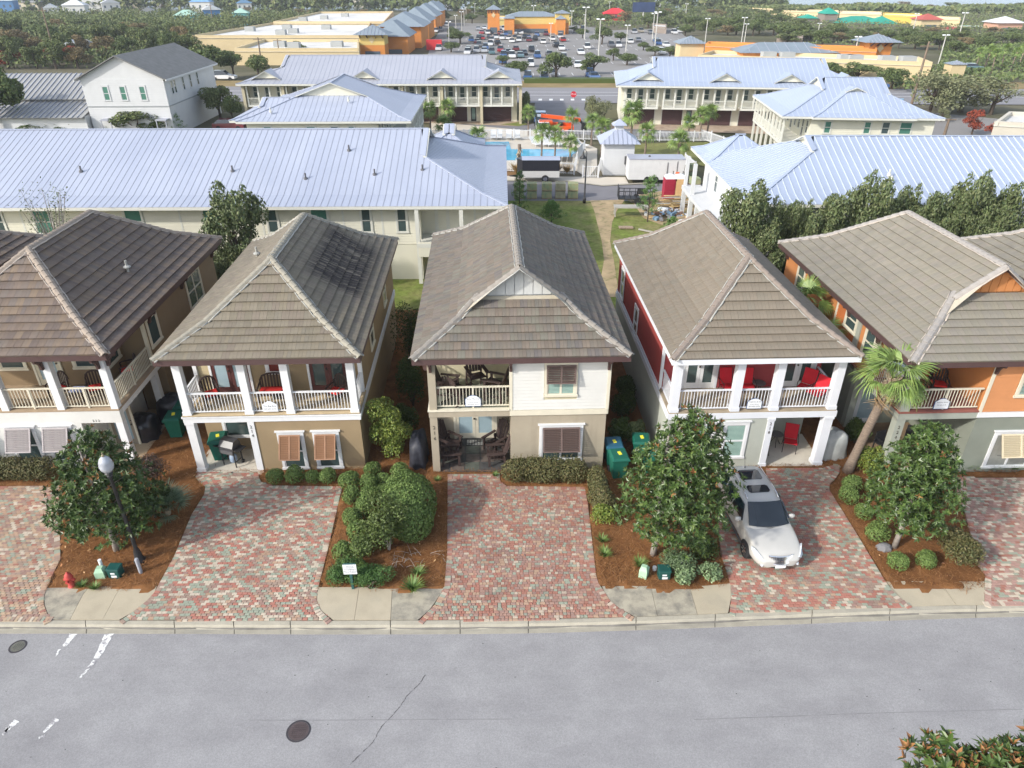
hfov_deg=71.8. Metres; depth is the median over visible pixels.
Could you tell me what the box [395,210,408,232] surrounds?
window
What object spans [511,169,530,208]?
young pine
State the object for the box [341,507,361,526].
boxwood
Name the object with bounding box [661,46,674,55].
broadleaf tree
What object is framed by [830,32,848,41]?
broadleaf tree
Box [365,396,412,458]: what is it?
oval tree
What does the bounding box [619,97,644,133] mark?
palm tree
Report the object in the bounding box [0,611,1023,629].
gutter grime
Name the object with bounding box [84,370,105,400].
wicker armchair
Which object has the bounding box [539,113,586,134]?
boom lift
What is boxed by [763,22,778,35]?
broadleaf tree
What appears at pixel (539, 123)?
parked car
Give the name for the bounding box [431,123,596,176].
pool deck
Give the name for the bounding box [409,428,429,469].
furniture cover
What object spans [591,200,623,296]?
dirt track
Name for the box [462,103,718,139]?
service lane
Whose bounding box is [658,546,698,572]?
bush
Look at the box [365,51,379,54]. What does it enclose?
shop window
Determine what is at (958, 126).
side road
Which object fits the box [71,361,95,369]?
window
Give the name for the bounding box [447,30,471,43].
broadleaf tree
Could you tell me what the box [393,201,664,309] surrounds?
lawn
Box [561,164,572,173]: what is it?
grass clump
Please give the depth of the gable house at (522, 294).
26.62 m
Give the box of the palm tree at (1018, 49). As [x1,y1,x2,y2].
[1009,46,1023,70]
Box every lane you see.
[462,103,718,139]
[507,181,702,200]
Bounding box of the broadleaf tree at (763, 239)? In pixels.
[735,215,784,269]
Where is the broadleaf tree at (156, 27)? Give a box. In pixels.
[150,25,169,31]
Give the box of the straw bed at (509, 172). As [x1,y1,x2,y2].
[507,169,515,175]
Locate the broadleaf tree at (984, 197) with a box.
[944,169,1004,236]
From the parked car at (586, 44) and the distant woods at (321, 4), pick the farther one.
the distant woods at (321, 4)
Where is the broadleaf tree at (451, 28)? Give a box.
[447,26,458,32]
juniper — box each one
[325,554,360,587]
[345,563,396,588]
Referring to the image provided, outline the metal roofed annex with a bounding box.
[0,73,93,128]
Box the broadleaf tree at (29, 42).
[21,37,41,47]
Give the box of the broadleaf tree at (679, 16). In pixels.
[671,13,690,22]
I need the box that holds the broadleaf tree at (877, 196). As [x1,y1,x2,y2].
[842,168,899,225]
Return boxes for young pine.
[165,110,183,127]
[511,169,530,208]
[539,199,566,222]
[636,174,661,221]
[660,215,679,227]
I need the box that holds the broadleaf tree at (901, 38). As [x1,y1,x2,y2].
[892,35,909,48]
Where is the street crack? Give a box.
[352,675,424,761]
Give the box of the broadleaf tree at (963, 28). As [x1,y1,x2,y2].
[955,27,970,31]
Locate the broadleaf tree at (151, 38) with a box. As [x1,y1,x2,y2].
[135,29,159,47]
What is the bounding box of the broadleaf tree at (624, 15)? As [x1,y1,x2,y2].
[617,11,632,20]
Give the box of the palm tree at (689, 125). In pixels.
[681,112,696,138]
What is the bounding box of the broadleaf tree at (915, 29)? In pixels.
[903,28,918,34]
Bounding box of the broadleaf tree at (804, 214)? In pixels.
[777,198,825,273]
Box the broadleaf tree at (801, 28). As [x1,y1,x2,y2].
[791,23,813,38]
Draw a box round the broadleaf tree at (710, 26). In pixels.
[695,20,717,34]
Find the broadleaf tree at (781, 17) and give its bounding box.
[770,14,791,21]
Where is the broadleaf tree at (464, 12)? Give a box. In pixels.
[456,9,471,17]
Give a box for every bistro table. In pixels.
[751,379,765,396]
[770,430,783,447]
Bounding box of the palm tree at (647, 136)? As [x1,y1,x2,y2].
[636,121,657,153]
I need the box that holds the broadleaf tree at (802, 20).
[788,18,809,23]
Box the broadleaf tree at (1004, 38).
[1001,32,1023,41]
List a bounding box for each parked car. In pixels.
[212,118,246,127]
[214,70,237,79]
[435,44,442,50]
[464,47,470,53]
[473,46,479,52]
[476,40,481,46]
[481,47,487,52]
[487,39,493,44]
[488,47,494,53]
[497,45,502,50]
[500,50,506,54]
[508,50,515,57]
[512,45,519,49]
[516,51,523,56]
[523,70,532,79]
[528,45,534,51]
[528,58,534,65]
[533,50,540,56]
[533,110,546,122]
[534,114,547,125]
[535,120,551,135]
[539,71,548,76]
[548,67,557,76]
[552,41,558,46]
[558,44,564,49]
[574,60,581,66]
[577,48,584,54]
[583,42,590,48]
[585,67,593,76]
[587,71,599,76]
[607,40,614,46]
[615,40,621,46]
[627,38,633,42]
[654,38,661,44]
[662,42,670,46]
[671,29,677,33]
[717,464,802,567]
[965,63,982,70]
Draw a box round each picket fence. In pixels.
[430,128,583,139]
[507,159,574,174]
[574,140,584,170]
[582,158,600,177]
[583,130,711,141]
[685,152,696,165]
[701,129,725,142]
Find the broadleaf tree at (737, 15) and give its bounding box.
[732,11,751,21]
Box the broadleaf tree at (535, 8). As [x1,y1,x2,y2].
[527,6,544,10]
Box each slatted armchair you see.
[435,365,459,396]
[438,419,462,451]
[439,443,461,466]
[441,376,472,407]
[464,364,488,394]
[481,366,508,403]
[481,418,509,452]
[485,434,510,466]
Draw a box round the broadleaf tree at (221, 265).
[213,241,241,279]
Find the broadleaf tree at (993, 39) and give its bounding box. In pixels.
[981,35,999,45]
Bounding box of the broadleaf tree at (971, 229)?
[944,215,990,236]
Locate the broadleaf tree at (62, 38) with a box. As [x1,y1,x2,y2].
[44,32,71,46]
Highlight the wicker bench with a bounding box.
[256,372,283,402]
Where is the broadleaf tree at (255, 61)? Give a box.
[245,54,269,74]
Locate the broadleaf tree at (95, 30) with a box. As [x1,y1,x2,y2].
[86,25,108,39]
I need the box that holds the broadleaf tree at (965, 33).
[946,30,972,40]
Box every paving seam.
[250,719,511,720]
[694,709,1021,719]
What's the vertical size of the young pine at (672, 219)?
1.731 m
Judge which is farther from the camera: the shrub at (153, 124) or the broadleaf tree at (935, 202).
the shrub at (153, 124)
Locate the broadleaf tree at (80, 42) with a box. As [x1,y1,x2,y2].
[65,34,88,51]
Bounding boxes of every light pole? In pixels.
[583,7,589,39]
[596,18,604,55]
[625,25,630,51]
[654,11,661,45]
[938,34,949,62]
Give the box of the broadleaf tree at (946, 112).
[938,108,950,121]
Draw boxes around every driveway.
[0,486,61,624]
[119,470,341,623]
[418,473,634,623]
[717,464,911,615]
[957,476,1023,607]
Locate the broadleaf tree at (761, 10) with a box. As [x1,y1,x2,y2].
[750,9,768,12]
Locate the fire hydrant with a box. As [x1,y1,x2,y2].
[63,572,75,588]
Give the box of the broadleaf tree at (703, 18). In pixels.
[699,17,714,21]
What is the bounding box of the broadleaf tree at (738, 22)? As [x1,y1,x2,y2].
[724,15,749,34]
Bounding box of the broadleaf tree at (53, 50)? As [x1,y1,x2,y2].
[35,39,68,68]
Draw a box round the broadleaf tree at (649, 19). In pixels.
[635,15,659,27]
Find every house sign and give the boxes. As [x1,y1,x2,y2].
[262,401,277,411]
[465,395,480,406]
[746,398,762,408]
[932,398,949,408]
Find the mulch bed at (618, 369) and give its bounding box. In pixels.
[0,309,1023,612]
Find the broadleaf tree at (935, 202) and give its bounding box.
[922,190,972,236]
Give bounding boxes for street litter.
[6,643,1017,767]
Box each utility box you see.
[105,563,124,578]
[657,564,671,579]
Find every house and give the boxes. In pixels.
[0,0,19,11]
[0,209,221,466]
[0,230,45,266]
[18,0,44,10]
[43,4,59,14]
[61,0,89,13]
[82,0,103,10]
[100,0,120,11]
[139,7,155,16]
[149,212,398,472]
[173,10,199,24]
[189,0,213,12]
[202,4,220,17]
[232,8,250,24]
[237,0,252,11]
[409,204,633,471]
[597,119,639,174]
[603,8,627,20]
[613,210,864,468]
[777,210,1023,471]
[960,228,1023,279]
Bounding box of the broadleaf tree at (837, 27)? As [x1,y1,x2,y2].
[826,22,848,32]
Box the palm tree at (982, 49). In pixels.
[975,46,987,63]
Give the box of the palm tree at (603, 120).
[594,116,611,157]
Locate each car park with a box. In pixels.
[428,23,614,80]
[603,28,685,76]
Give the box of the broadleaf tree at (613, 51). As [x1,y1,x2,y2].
[605,48,621,60]
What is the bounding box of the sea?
[17,0,1023,10]
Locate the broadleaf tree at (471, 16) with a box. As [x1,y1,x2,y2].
[463,13,477,22]
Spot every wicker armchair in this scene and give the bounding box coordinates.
[44,370,70,398]
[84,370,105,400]
[118,353,136,380]
[198,375,222,407]
[325,373,347,404]
[927,368,950,396]
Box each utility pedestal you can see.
[94,565,106,578]
[638,564,649,578]
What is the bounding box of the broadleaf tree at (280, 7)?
[275,5,284,11]
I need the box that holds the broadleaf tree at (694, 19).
[687,15,701,28]
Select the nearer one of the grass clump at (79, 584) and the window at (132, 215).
the grass clump at (79, 584)
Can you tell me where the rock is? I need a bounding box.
[876,542,891,551]
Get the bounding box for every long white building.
[0,123,507,283]
[679,134,1023,255]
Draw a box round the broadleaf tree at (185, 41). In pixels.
[176,34,201,48]
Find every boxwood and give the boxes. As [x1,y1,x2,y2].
[265,468,283,484]
[284,464,304,483]
[305,469,319,483]
[318,467,336,484]
[331,540,351,560]
[337,470,359,489]
[341,484,360,504]
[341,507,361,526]
[346,519,370,538]
[349,535,372,557]
[352,558,366,566]
[353,494,376,517]
[359,472,379,487]
[359,484,377,497]
[362,461,381,475]
[375,472,389,485]
[375,483,388,497]
[390,461,408,477]
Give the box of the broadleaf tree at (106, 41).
[88,35,114,58]
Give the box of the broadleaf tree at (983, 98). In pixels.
[959,81,1023,114]
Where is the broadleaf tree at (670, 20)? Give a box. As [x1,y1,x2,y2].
[659,17,677,26]
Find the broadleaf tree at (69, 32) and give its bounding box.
[63,27,85,39]
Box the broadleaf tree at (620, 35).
[613,32,628,39]
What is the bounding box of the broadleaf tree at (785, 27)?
[764,22,795,33]
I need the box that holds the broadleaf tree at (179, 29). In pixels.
[170,26,189,42]
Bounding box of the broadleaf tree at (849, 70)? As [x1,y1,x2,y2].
[836,61,884,76]
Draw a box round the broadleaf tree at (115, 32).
[107,23,131,41]
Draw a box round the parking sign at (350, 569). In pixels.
[342,563,356,588]
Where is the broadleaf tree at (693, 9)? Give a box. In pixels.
[687,8,700,15]
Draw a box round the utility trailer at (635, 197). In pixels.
[617,184,654,203]
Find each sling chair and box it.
[718,367,732,398]
[742,367,756,395]
[781,422,799,454]
[796,367,819,399]
[803,373,830,403]
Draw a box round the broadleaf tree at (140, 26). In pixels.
[130,23,148,28]
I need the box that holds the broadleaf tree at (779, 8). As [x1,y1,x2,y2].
[769,6,787,13]
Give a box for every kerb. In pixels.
[0,605,1023,633]
[507,180,641,185]
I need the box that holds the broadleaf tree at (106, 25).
[101,24,117,33]
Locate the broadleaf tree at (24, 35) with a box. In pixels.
[14,32,39,47]
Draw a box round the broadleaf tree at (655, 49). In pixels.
[645,46,661,55]
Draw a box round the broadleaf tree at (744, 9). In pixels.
[735,8,754,13]
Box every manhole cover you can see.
[8,640,26,652]
[286,720,310,741]
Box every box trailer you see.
[510,156,559,181]
[625,154,685,182]
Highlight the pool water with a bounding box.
[485,142,574,159]
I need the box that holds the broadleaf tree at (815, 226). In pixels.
[799,209,845,236]
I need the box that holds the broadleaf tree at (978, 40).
[970,37,990,45]
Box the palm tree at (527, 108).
[521,103,536,135]
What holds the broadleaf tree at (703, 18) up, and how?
on the ground at (246, 73)
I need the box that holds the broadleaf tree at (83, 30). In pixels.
[79,27,89,38]
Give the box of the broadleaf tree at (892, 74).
[876,67,911,88]
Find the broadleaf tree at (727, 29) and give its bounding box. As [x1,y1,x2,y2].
[717,25,737,34]
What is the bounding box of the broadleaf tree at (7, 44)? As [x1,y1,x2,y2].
[0,35,20,67]
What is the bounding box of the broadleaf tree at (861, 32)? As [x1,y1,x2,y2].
[844,28,870,42]
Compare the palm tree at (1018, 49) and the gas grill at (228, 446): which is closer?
the gas grill at (228, 446)
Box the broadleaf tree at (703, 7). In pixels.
[694,4,710,10]
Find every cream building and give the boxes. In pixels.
[229,73,426,129]
[750,76,945,145]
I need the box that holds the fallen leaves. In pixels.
[60,466,947,580]
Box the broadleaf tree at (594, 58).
[580,52,609,69]
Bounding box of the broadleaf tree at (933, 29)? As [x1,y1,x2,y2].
[924,27,941,31]
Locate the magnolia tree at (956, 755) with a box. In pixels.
[897,719,1023,767]
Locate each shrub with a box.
[0,67,24,107]
[15,124,45,128]
[107,111,149,126]
[136,115,167,127]
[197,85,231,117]
[221,95,242,117]
[347,490,408,557]
[380,469,436,543]
[522,91,529,121]
[585,95,601,120]
[592,100,611,124]
[838,485,859,504]
[841,474,862,491]
[854,503,873,520]
[863,481,879,493]
[864,519,891,542]
[886,551,910,571]
[914,549,937,569]
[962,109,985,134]
[983,123,993,132]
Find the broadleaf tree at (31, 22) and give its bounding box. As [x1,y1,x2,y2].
[24,20,44,26]
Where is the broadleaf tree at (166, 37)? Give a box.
[157,31,179,44]
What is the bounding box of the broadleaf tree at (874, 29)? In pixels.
[866,27,883,31]
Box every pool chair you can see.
[515,129,519,137]
[529,136,539,146]
[543,136,551,146]
[561,157,567,162]
[566,157,572,164]
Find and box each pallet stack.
[514,181,523,198]
[527,181,536,198]
[541,181,551,198]
[555,181,565,198]
[567,181,577,198]
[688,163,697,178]
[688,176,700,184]
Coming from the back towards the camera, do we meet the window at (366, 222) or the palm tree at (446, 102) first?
the palm tree at (446, 102)
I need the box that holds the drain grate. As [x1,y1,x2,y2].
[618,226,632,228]
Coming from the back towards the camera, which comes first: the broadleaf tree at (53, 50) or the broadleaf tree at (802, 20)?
the broadleaf tree at (802, 20)
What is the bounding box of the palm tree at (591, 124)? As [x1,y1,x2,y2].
[583,111,598,145]
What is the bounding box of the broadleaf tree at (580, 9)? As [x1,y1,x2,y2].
[573,7,589,12]
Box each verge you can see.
[216,81,1023,88]
[503,122,526,125]
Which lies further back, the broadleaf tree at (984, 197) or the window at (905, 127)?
the window at (905, 127)
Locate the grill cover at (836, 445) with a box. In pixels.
[822,426,847,460]
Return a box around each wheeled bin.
[161,410,186,437]
[172,399,181,409]
[207,431,227,460]
[603,436,623,465]
[607,448,630,478]
[631,432,649,459]
[641,444,660,472]
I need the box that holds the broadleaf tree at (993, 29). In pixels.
[985,27,1003,31]
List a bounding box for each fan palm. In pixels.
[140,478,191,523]
[797,273,834,316]
[825,317,851,363]
[842,341,939,474]
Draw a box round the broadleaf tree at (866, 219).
[845,215,874,226]
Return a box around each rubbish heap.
[133,412,161,442]
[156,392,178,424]
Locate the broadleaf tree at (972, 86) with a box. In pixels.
[920,74,1005,112]
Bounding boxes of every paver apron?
[424,120,526,125]
[609,122,765,133]
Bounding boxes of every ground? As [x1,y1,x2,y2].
[0,11,1023,622]
[628,191,694,225]
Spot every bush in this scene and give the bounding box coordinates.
[128,481,173,517]
[131,453,171,480]
[389,300,418,365]
[392,403,419,432]
[395,353,425,405]
[590,503,617,524]
[607,416,630,441]
[609,389,636,415]
[614,374,636,396]
[626,419,645,441]
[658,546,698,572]
[673,564,697,585]
[689,533,719,562]
[697,561,723,582]
[844,417,872,443]
[856,445,887,475]
[936,524,986,566]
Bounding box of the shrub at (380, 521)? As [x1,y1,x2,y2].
[347,490,408,557]
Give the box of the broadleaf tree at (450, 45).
[443,42,460,51]
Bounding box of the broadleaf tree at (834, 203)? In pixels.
[819,189,867,228]
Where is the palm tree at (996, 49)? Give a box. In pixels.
[990,46,1002,72]
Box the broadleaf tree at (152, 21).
[147,19,161,25]
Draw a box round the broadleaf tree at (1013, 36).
[1005,30,1023,43]
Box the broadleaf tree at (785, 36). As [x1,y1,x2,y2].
[776,33,801,41]
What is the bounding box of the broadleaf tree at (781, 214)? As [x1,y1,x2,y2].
[764,194,800,269]
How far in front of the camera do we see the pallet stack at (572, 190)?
61.83 m
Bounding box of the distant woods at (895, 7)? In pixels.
[713,1,1023,13]
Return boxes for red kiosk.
[426,39,441,49]
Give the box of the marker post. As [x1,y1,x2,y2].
[134,558,142,573]
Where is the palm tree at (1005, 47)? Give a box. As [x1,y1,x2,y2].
[1000,43,1013,68]
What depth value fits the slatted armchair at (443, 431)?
29.07 m
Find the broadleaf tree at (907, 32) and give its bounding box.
[892,30,919,41]
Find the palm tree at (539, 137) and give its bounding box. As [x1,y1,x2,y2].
[533,121,551,155]
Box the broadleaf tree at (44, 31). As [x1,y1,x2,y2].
[37,25,59,39]
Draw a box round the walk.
[507,176,627,184]
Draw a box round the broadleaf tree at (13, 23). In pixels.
[0,18,22,30]
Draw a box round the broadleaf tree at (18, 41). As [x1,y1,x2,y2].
[11,37,25,48]
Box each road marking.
[5,719,18,730]
[43,718,58,732]
[63,634,76,645]
[80,660,95,677]
[93,634,112,658]
[586,95,901,96]
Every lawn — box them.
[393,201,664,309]
[634,142,708,165]
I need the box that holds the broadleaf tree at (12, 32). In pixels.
[0,29,23,38]
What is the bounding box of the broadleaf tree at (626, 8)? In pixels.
[620,6,631,11]
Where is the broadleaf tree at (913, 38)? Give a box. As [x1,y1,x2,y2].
[905,35,927,48]
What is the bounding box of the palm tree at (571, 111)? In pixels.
[562,105,579,135]
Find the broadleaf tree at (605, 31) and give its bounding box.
[588,26,612,43]
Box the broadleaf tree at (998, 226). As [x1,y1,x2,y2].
[985,211,1022,233]
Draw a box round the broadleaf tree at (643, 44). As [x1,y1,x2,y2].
[637,42,649,49]
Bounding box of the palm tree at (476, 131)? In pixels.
[469,123,487,139]
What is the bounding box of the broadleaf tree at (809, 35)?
[798,32,817,42]
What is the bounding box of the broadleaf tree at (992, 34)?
[983,32,1001,39]
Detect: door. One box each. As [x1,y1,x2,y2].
[30,362,66,384]
[108,405,141,444]
[208,365,254,391]
[306,363,347,390]
[423,107,438,120]
[434,210,449,231]
[448,107,466,120]
[454,416,496,438]
[470,107,476,120]
[483,107,510,120]
[624,109,654,123]
[661,109,682,124]
[665,181,675,198]
[674,181,683,198]
[681,365,719,388]
[684,110,692,122]
[699,110,731,125]
[737,111,759,125]
[783,363,816,385]
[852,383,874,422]
[883,362,906,377]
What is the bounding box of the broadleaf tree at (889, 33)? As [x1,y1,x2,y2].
[879,29,897,37]
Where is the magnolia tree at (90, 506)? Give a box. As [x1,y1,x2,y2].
[40,423,167,551]
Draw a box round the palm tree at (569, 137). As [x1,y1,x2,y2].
[561,132,578,156]
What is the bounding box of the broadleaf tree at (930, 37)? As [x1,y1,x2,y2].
[915,33,944,49]
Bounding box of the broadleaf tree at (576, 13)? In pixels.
[569,11,583,22]
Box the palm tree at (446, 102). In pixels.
[439,97,456,121]
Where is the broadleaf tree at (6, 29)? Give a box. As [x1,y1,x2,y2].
[0,22,9,31]
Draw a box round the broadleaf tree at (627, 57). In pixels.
[618,53,637,64]
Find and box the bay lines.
[461,33,662,74]
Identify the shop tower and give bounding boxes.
[353,24,392,54]
[378,11,430,47]
[383,19,416,53]
[409,6,435,38]
[419,2,442,27]
[428,0,446,25]
[486,4,500,33]
[503,14,514,33]
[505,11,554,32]
[554,10,570,33]
[555,15,565,34]
[673,36,705,56]
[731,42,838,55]
[797,14,817,21]
[817,8,838,21]
[833,16,872,22]
[851,33,903,54]
[865,16,896,23]
[909,13,943,26]
[942,60,967,76]
[943,25,982,26]
[981,16,1023,28]
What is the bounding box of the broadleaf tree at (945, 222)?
[916,209,960,234]
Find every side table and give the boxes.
[68,386,88,401]
[190,391,205,407]
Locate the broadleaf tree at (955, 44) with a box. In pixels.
[941,40,969,51]
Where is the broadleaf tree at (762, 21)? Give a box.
[749,18,769,33]
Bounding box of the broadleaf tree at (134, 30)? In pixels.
[125,26,155,47]
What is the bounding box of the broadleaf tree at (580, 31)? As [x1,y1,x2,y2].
[575,28,588,37]
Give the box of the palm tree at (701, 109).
[692,104,713,140]
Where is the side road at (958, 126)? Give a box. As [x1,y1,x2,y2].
[932,113,997,134]
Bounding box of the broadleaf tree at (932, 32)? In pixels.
[919,31,940,35]
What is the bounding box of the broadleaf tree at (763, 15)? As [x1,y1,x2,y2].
[755,12,770,19]
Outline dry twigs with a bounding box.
[391,544,443,566]
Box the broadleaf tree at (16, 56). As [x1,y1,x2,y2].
[0,50,22,67]
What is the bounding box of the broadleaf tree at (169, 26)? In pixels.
[164,22,194,34]
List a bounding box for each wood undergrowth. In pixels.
[0,6,316,67]
[11,3,394,19]
[464,0,794,32]
[790,3,1023,46]
[877,42,1023,91]
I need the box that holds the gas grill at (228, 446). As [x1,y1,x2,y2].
[213,435,245,467]
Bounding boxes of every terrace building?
[235,54,522,123]
[614,56,851,125]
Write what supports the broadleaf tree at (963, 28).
on the ground at (246, 73)
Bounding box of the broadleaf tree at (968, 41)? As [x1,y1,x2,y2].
[958,37,976,45]
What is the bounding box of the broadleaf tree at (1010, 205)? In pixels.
[977,181,1023,231]
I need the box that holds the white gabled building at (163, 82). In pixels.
[73,43,221,128]
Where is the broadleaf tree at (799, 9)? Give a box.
[788,7,809,10]
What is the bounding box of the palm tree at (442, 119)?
[434,111,454,131]
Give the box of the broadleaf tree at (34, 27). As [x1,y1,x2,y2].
[22,24,42,36]
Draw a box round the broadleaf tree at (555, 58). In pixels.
[536,51,573,76]
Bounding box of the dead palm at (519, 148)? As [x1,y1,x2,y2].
[515,144,522,159]
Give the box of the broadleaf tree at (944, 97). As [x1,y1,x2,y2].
[910,69,967,112]
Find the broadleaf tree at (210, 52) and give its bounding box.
[189,44,224,65]
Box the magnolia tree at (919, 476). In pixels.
[860,419,970,548]
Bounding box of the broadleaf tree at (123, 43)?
[110,35,137,52]
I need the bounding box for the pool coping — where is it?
[485,141,577,160]
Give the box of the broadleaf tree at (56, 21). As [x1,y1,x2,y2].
[49,19,68,26]
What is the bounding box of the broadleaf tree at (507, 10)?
[500,7,512,15]
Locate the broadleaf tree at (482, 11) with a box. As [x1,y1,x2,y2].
[474,7,487,16]
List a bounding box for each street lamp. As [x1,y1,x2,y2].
[98,452,145,563]
[580,149,586,202]
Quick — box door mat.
[466,439,482,445]
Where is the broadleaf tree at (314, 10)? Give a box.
[311,8,321,12]
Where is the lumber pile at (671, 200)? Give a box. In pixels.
[657,195,688,206]
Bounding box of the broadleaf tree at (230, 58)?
[217,50,241,74]
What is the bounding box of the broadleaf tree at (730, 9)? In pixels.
[726,8,743,16]
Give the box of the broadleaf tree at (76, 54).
[63,46,93,68]
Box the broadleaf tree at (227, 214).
[198,179,268,276]
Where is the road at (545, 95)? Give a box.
[220,86,1023,104]
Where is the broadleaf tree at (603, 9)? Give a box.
[596,8,608,13]
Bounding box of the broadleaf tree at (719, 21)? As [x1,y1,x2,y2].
[709,18,724,32]
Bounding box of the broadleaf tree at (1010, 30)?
[1004,28,1023,32]
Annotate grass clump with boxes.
[75,578,88,587]
[88,580,101,590]
[399,571,425,593]
[408,563,425,575]
[510,164,516,172]
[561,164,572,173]
[593,533,607,542]
[595,544,611,556]
[632,553,649,566]
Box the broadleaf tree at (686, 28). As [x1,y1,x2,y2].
[677,24,694,35]
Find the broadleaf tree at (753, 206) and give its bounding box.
[718,178,772,248]
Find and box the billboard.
[632,2,655,14]
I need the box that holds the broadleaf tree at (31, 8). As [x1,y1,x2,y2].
[25,6,36,11]
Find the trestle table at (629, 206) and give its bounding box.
[613,204,647,216]
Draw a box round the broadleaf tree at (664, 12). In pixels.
[652,9,669,21]
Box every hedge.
[0,454,60,481]
[501,453,587,483]
[524,77,614,82]
[586,461,616,518]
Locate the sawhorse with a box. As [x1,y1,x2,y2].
[670,201,685,212]
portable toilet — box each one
[661,171,676,199]
[674,171,683,198]
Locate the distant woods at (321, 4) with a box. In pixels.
[18,0,788,10]
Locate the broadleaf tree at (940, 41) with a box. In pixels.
[935,31,953,49]
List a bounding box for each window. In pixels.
[0,211,8,230]
[0,362,29,370]
[0,425,44,462]
[29,211,52,233]
[38,424,77,462]
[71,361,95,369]
[100,85,111,100]
[109,349,122,368]
[118,85,128,100]
[121,211,144,222]
[137,85,148,100]
[145,313,163,348]
[169,80,175,94]
[172,79,177,93]
[181,76,186,90]
[184,266,205,310]
[188,74,192,87]
[195,72,199,84]
[200,210,222,232]
[221,422,249,437]
[252,86,259,97]
[262,125,271,127]
[263,86,271,96]
[264,210,279,233]
[265,365,278,374]
[274,430,309,469]
[275,86,279,96]
[291,86,296,92]
[305,125,315,127]
[308,210,329,220]
[310,429,344,468]
[329,125,338,127]
[359,210,373,233]
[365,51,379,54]
[369,324,375,351]
[382,284,387,308]
[389,49,401,53]
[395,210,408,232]
[408,86,414,93]
[420,86,426,100]
[432,86,438,96]
[447,86,453,96]
[459,86,465,100]
[471,86,476,96]
[474,209,487,220]
[483,86,488,96]
[490,27,496,33]
[493,86,499,100]
[504,86,510,96]
[523,29,547,32]
[538,423,584,460]
[543,363,578,396]
[619,265,625,301]
[625,87,632,98]
[631,303,638,341]
[637,88,644,101]
[648,88,655,99]
[664,88,671,99]
[675,88,682,103]
[687,88,694,99]
[704,89,710,100]
[712,175,718,194]
[714,89,722,104]
[719,420,752,458]
[726,89,733,100]
[741,89,749,100]
[754,89,761,104]
[794,266,805,288]
[822,120,832,133]
[842,310,857,335]
[860,328,875,360]
[861,121,872,134]
[879,121,891,134]
[897,121,914,134]
[980,430,1023,468]
[1013,373,1023,397]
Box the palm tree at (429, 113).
[423,100,436,128]
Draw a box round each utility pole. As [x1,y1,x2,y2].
[37,7,50,39]
[253,37,262,69]
[910,41,932,104]
[943,119,956,134]
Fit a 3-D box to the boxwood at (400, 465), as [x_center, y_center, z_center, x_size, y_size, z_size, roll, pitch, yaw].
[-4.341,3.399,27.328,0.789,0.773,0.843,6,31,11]
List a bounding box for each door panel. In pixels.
[666,183,674,196]
[676,183,682,194]
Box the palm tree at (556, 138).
[545,123,564,155]
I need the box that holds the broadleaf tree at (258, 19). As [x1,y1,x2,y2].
[247,18,266,24]
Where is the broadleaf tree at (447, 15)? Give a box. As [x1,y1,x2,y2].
[445,10,451,17]
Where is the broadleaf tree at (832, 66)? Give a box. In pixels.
[827,62,843,72]
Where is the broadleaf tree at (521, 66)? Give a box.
[504,61,529,71]
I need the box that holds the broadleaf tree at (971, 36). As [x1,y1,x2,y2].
[964,35,982,39]
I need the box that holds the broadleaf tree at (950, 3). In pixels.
[944,2,958,5]
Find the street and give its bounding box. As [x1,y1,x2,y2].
[0,617,1023,767]
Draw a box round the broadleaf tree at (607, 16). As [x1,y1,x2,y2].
[595,14,614,22]
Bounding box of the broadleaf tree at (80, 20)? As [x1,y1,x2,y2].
[67,18,89,26]
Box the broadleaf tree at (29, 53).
[18,46,43,68]
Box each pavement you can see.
[44,586,156,621]
[317,587,443,621]
[602,583,730,616]
[886,581,983,605]
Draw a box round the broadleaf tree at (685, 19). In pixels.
[681,16,691,24]
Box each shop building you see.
[191,22,369,50]
[234,39,359,64]
[273,11,393,25]
[500,16,571,25]
[652,23,666,33]
[698,50,932,80]
[704,41,876,54]
[746,7,774,14]
[776,33,802,41]
[782,10,838,17]
[839,11,881,17]
[883,13,921,23]
[936,16,960,25]
[991,111,1023,134]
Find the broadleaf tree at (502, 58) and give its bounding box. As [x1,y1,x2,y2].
[495,55,510,64]
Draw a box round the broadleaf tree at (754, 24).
[744,20,764,35]
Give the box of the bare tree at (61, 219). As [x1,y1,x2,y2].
[7,176,71,233]
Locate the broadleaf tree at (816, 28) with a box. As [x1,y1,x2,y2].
[813,27,826,31]
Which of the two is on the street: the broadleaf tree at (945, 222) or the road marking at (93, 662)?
the road marking at (93, 662)
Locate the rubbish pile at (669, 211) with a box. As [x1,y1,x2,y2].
[642,207,686,220]
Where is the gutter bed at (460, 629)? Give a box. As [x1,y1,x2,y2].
[86,612,975,633]
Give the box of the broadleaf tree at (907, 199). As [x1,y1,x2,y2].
[891,183,932,218]
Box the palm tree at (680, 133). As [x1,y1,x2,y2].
[665,125,691,153]
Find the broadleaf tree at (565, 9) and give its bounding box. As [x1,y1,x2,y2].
[554,8,571,12]
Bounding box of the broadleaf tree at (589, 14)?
[583,11,597,20]
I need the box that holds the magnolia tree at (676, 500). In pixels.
[613,403,748,561]
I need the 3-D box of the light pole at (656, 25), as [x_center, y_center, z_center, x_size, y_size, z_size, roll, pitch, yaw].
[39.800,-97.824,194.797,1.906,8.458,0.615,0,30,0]
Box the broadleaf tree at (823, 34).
[812,29,833,44]
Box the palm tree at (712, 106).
[700,102,720,133]
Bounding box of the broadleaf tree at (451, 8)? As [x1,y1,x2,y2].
[447,5,460,9]
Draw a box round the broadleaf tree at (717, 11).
[707,9,725,17]
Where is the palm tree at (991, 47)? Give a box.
[984,44,996,66]

